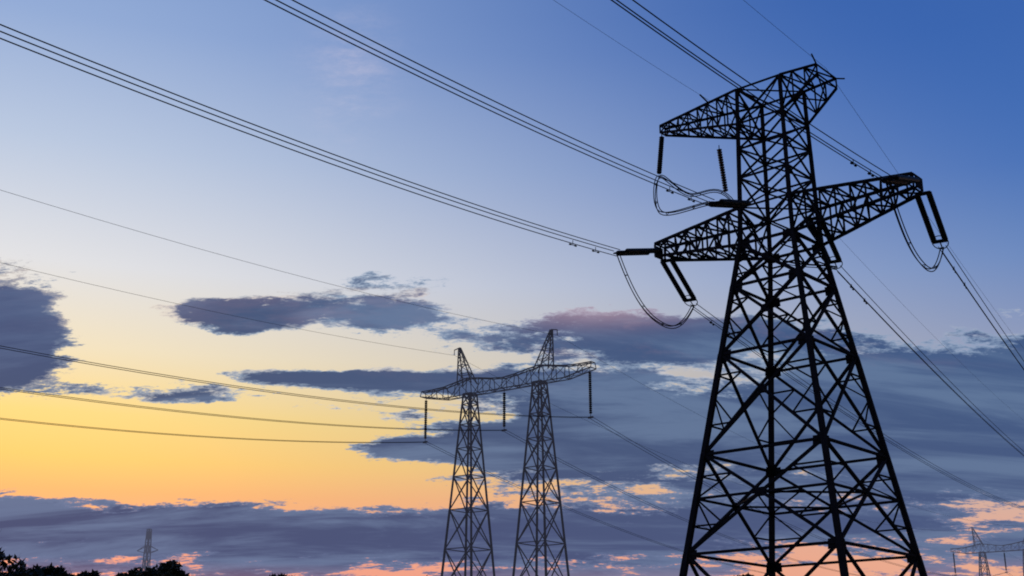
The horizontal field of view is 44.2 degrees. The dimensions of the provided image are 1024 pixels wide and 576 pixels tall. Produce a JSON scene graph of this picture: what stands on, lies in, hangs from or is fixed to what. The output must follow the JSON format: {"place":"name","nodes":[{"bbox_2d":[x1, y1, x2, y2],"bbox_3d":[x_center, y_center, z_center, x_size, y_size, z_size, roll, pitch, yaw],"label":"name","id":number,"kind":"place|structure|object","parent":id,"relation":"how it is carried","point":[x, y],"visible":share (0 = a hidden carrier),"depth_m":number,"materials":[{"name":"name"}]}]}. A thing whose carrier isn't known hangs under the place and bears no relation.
{"place":"outdoors","nodes":[
{"label":"outdoors","id":0,"kind":"place"},
{"bbox_2d":[0,547,49,575],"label":"tree","id":1,"kind":"object","parent":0,"point":[22,570],"visible":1,"depth_m":85.37,"materials":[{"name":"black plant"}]},
{"bbox_2d":[32,562,69,575],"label":"tree","id":2,"kind":"object","parent":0,"point":[50,570],"visible":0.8,"depth_m":92.39,"materials":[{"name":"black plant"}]},
{"bbox_2d":[75,569,102,575],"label":"tree","id":3,"kind":"object","parent":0,"point":[88,573],"visible":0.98,"depth_m":104.19,"materials":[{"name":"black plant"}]},
{"bbox_2d":[116,567,142,575],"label":"tree","id":4,"kind":"object","parent":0,"point":[135,569],"visible":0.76,"depth_m":110.47,"materials":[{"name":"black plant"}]},
{"bbox_2d":[131,559,189,575],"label":"tree","id":5,"kind":"object","parent":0,"point":[171,568],"visible":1,"depth_m":103.33,"materials":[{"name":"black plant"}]},
{"bbox_2d":[269,572,287,575],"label":"tree","id":6,"kind":"object","parent":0,"point":[281,574],"visible":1,"depth_m":115.29,"materials":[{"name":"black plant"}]},
{"bbox_2d":[423,368,592,442],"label":"portal tower insulators","id":7,"kind":"object","parent":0,"point":[504,407],"visible":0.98,"depth_m":107.92,"materials":[{"name":"black ceramic"}]},
{"bbox_2d":[0,0,1023,575],"label":"sky","id":8,"kind":"structure","parent":0,"point":[938,85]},
{"bbox_2d":[953,553,1007,574],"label":"portal tower insulators","id":9,"kind":"object","parent":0,"point":[955,566],"visible":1,"depth_m":224.11,"materials":[{"name":"grey ceramic"}]},
{"bbox_3d":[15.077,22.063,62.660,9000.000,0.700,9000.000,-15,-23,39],"label":"ground","id":10,"kind":"structure","parent":0,"visible":0},
{"bbox_2d":[137,529,157,570],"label":"distant tower","id":11,"kind":"structure","parent":10,"relation":"on","point":[148,538],"depth_m":253.64,"materials":[{"name":"grey metal"}]},
{"bbox_2d":[420,329,595,575],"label":"portal tower","id":12,"kind":"structure","parent":10,"relation":"on","point":[469,405],"depth_m":106.31,"materials":[{"name":"metal"}]},
{"bbox_2d":[0,190,1009,575],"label":"second line conductors","id":13,"kind":"object","parent":12,"relation":"attached to","point":[366,426],"visible":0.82,"depth_m":90.40,"materials":[{"name":"metal"}]},
{"bbox_2d":[654,54,927,575],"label":"tension tower","id":14,"kind":"structure","parent":10,"relation":"on","point":[773,475],"depth_m":68.89,"materials":[{"name":"metal"}]},
{"bbox_2d":[0,0,1023,509],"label":"line conductors","id":15,"kind":"object","parent":14,"relation":"attached to","point":[704,204],"visible":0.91,"depth_m":55.56,"materials":[{"name":"metal"}]},
{"bbox_2d":[569,134,966,335],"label":"insulator strings","id":16,"kind":"object","parent":14,"relation":"attached to","point":[900,180],"visible":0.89,"depth_m":72.12,"materials":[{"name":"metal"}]},
{"bbox_2d":[950,527,1023,575],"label":"portal tower","id":17,"kind":"structure","parent":10,"relation":"on","point":[985,558],"depth_m":221.78,"materials":[{"name":"metal"}]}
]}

